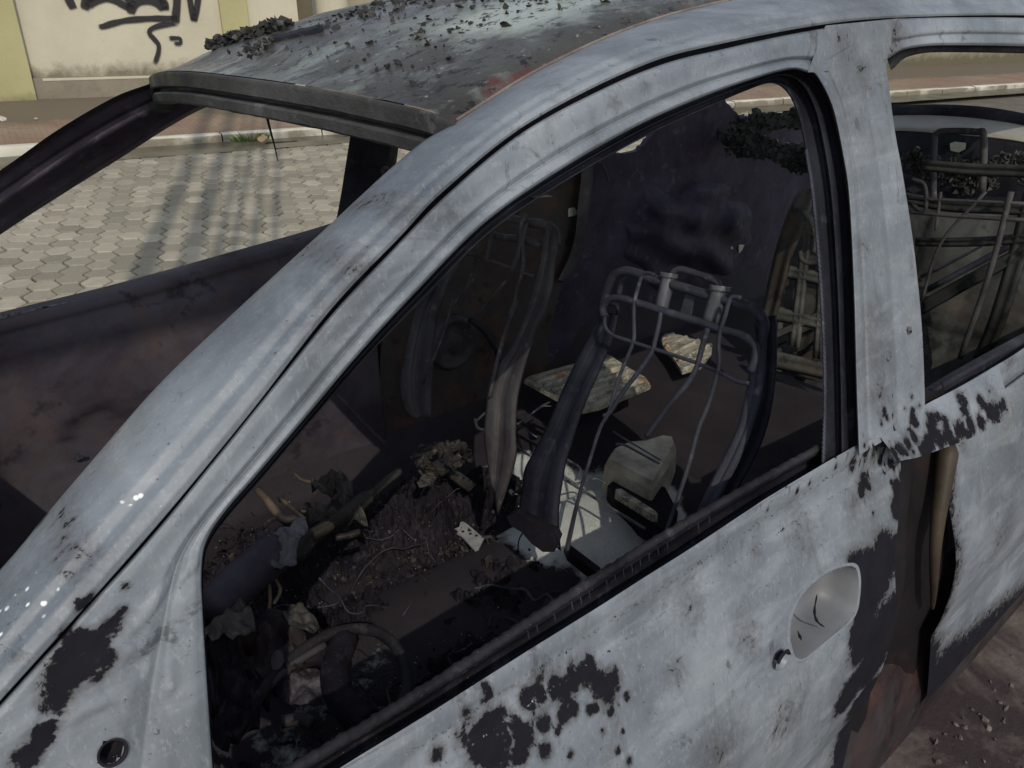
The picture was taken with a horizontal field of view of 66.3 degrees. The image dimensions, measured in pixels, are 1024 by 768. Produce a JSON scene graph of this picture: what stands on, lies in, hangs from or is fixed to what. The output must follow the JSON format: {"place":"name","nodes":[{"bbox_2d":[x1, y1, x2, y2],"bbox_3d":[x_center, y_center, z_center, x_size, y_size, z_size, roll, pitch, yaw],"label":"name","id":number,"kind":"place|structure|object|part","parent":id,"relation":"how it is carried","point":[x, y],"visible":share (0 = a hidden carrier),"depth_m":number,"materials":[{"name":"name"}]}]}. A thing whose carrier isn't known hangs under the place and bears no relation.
{"place":"outdoors","nodes":[
{"label":"outdoors","id":0,"kind":"place"},
{"bbox_2d":[0,108,781,311],"bbox_3d":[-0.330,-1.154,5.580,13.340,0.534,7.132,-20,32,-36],"label":"road","id":1,"kind":"structure","parent":0,"point":[215,204],"depth_m":5.35,"materials":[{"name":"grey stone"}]},
{"bbox_2d":[0,62,1023,144],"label":"pavement","id":2,"kind":"structure","parent":0,"point":[20,125],"depth_m":8.36,"materials":[{"name":"red tile"}]},
{"bbox_2d":[13,0,221,98],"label":"boundary wall","id":3,"kind":"structure","parent":2,"relation":"on","point":[77,52],"depth_m":8.76,"materials":[{"name":"white paint"}]},
{"bbox_2d":[0,0,36,100],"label":"yellow pilaster","id":4,"kind":"object","parent":3,"relation":"attached to","point":[16,82],"visible":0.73,"depth_m":8.32,"materials":[{"name":"paint"}]},
{"bbox_2d":[65,0,200,63],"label":"graffiti","id":5,"kind":"object","parent":3,"relation":"attached to","point":[161,19],"visible":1,"depth_m":8.90,"materials":[{"name":"black paint"}]},
{"bbox_2d":[218,0,249,34],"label":"yellow pilaster","id":6,"kind":"object","parent":3,"relation":"attached to","point":[233,14],"visible":0.28,"depth_m":9.27,"materials":[{"name":"paint"}]},
{"bbox_2d":[246,0,304,85],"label":"boundary wall","id":7,"kind":"structure","parent":2,"relation":"on","point":[260,10],"depth_m":9.53,"materials":[{"name":"white paint"}]},
{"bbox_2d":[315,0,348,90],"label":"white post","id":8,"kind":"object","parent":2,"relation":"on","point":[321,6],"visible":0.12,"depth_m":9.70,"materials":[{"name":"paint"}]},
{"bbox_2d":[296,0,312,86],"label":"recessed doorway","id":9,"kind":"structure","parent":8,"relation":"attached to","point":[304,9],"depth_m":9.83,"materials":[{"name":"paint"}]},
{"bbox_2d":[348,0,1023,66],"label":"boundary wall","id":10,"kind":"structure","parent":2,"relation":"on","point":[938,58],"depth_m":17.08,"materials":[{"name":"beige paint"}]},
{"bbox_2d":[312,0,1023,112],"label":"street bed","id":11,"kind":"object","parent":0,"point":[1012,102],"depth_m":12.72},
{"bbox_2d":[0,88,1023,168],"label":"curb","id":12,"kind":"object","parent":11,"relation":"on","point":[187,149],"visible":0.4,"depth_m":7.49,"materials":[{"name":"grey concrete"}]},
{"bbox_2d":[0,143,37,156],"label":"kerb","id":13,"kind":"structure","parent":12,"relation":"on","point":[8,150],"depth_m":6.63,"materials":[{"name":"grey concrete"}]},
{"bbox_2d":[137,132,221,147],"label":"kerb","id":14,"kind":"structure","parent":12,"relation":"on","point":[173,140],"depth_m":7.28,"materials":[{"name":"grey concrete"}]},
{"bbox_2d":[226,131,273,142],"bbox_3d":[-2.473,-2.346,7.409,0.489,0.111,0.296,-11,28,-22],"label":"grass tuft","id":15,"kind":"object","parent":12,"relation":"on","point":[236,140],"visible":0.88,"depth_m":7.39,"materials":[{"name":"green plant"}]},
{"bbox_2d":[257,134,266,141],"bbox_3d":[-2.349,-2.312,7.382,0.100,0.073,0.026,-15,29,-28],"label":"dead leaf","id":16,"kind":"object","parent":12,"relation":"on","point":[262,138],"visible":1,"depth_m":7.38,"materials":[{"name":"beige plant"}]},
{"bbox_2d":[220,127,321,141],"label":"kerb","id":17,"kind":"structure","parent":12,"relation":"on","point":[291,132],"depth_m":7.73,"materials":[{"name":"grey concrete"}]},
{"bbox_2d":[322,130,336,134],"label":"kerb","id":18,"kind":"structure","parent":12,"relation":"on","point":[327,132],"depth_m":7.96,"materials":[{"name":"grey concrete"}]},
{"bbox_2d":[726,101,734,107],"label":"kerb","id":19,"kind":"structure","parent":12,"relation":"on","point":[731,104],"depth_m":10.75,"materials":[{"name":"grey concrete"}]},
{"bbox_2d":[731,98,782,106],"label":"kerb","id":20,"kind":"structure","parent":12,"relation":"on","point":[757,102],"depth_m":11.00,"materials":[{"name":"grey concrete"}]},
{"bbox_2d":[778,97,792,103],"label":"kerb","id":21,"kind":"structure","parent":12,"relation":"on","point":[787,100],"depth_m":11.29,"materials":[{"name":"grey concrete"}]},
{"bbox_2d":[890,90,906,96],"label":"kerb","id":22,"kind":"structure","parent":12,"relation":"on","point":[893,93],"depth_m":12.57,"materials":[{"name":"grey concrete"}]},
{"bbox_2d":[906,88,941,95],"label":"kerb","id":23,"kind":"structure","parent":12,"relation":"on","point":[911,92],"depth_m":12.89,"materials":[{"name":"grey concrete"}]},
{"bbox_2d":[941,86,974,92],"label":"kerb","id":24,"kind":"structure","parent":12,"relation":"on","point":[958,89],"depth_m":13.38,"materials":[{"name":"grey concrete"}]},
{"bbox_2d":[971,84,1005,90],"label":"kerb","id":25,"kind":"structure","parent":12,"relation":"on","point":[990,87],"depth_m":13.85,"materials":[{"name":"grey concrete"}]},
{"bbox_2d":[1005,82,1023,88],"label":"kerb","id":26,"kind":"structure","parent":12,"relation":"on","point":[1013,85],"depth_m":14.24,"materials":[{"name":"grey concrete"}]},
{"bbox_2d":[880,602,1023,767],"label":"scorched ground","id":27,"kind":"structure","parent":0,"point":[971,686],"depth_m":1.99,"materials":[{"name":"brown soil"}]},
{"bbox_2d":[0,0,1023,767],"bbox_3d":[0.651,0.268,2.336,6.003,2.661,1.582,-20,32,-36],"label":"burnt car","id":28,"kind":"object","parent":27,"relation":"on","point":[706,398],"visible":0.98,"depth_m":1.15,"materials":[{"name":"metal"}]},
{"bbox_3d":[-0.815,0.022,1.838,1.092,0.638,0.124,-20,32,-36],"label":"far front door","id":29,"kind":"part","parent":28,"relation":"part of","materials":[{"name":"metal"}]},
{"bbox_2d":[204,24,266,50],"bbox_3d":[-0.482,-0.577,1.318,0.092,0.057,0.375,-16,30,-30],"label":"charred lump","id":30,"kind":"object","parent":28,"relation":"on","point":[218,41],"visible":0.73,"depth_m":1.22,"materials":[{"name":"plastic"}]},
{"bbox_2d":[227,36,277,59],"bbox_3d":[-0.335,-0.435,1.015,0.052,0.024,0.167,-3,26,-5],"label":"charred lump","id":31,"kind":"object","parent":28,"relation":"on","point":[247,46],"visible":0.94,"depth_m":1.01,"materials":[{"name":"plastic"}]},
{"bbox_2d":[258,15,294,34],"bbox_3d":[-0.355,-0.539,1.183,0.054,0.033,0.118,-7,26,-15],"label":"charred lump","id":32,"kind":"object","parent":28,"relation":"on","point":[275,24],"visible":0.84,"depth_m":1.16,"materials":[{"name":"plastic"}]},
{"bbox_2d":[271,24,323,41],"bbox_3d":[-0.294,-0.476,1.071,0.083,0.029,0.013,10,27,20],"label":"rubber strip","id":33,"kind":"object","parent":28,"relation":"on","point":[310,30],"visible":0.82,"depth_m":1.06,"materials":[{"name":"black rubber"}]},
{"bbox_2d":[268,0,610,85],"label":"roof debris","id":34,"kind":"object","parent":28,"relation":"on","point":[364,10],"visible":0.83,"depth_m":1.02,"materials":[{"name":"plastic"}]},
{"bbox_3d":[0.083,0.252,0.877,1.224,1.169,0.312,-20,32,-36],"label":"front door","id":35,"kind":"part","parent":28,"relation":"part of","materials":[{"name":"metal"}]},
{"bbox_2d":[449,469,475,491],"bbox_3d":[-0.124,0.237,1.939,0.035,0.006,0.099,-20,32,-36],"label":"steel bracket","id":36,"kind":"object","parent":28,"relation":"attached to","point":[462,481],"visible":1,"depth_m":1.94,"materials":[{"name":"metal"}]},
{"bbox_2d":[454,522,483,550],"bbox_3d":[-0.101,0.360,1.866,0.042,0.006,0.115,-17,30,-32],"label":"steel bracket","id":37,"kind":"object","parent":28,"relation":"on","point":[473,539],"visible":1,"depth_m":1.86,"materials":[{"name":"grey metal"}]},
{"bbox_3d":[1.135,0.182,1.707,1.349,0.703,0.136,-20,32,-36],"label":"rear door","id":38,"kind":"part","parent":28,"relation":"part of","materials":[{"name":"metal"}]},
{"bbox_2d":[933,650,1023,767],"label":"burnt grit","id":39,"kind":"object","parent":27,"relation":"on","point":[965,727],"visible":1,"depth_m":1.96,"materials":[{"name":"black gravel"}]}
]}

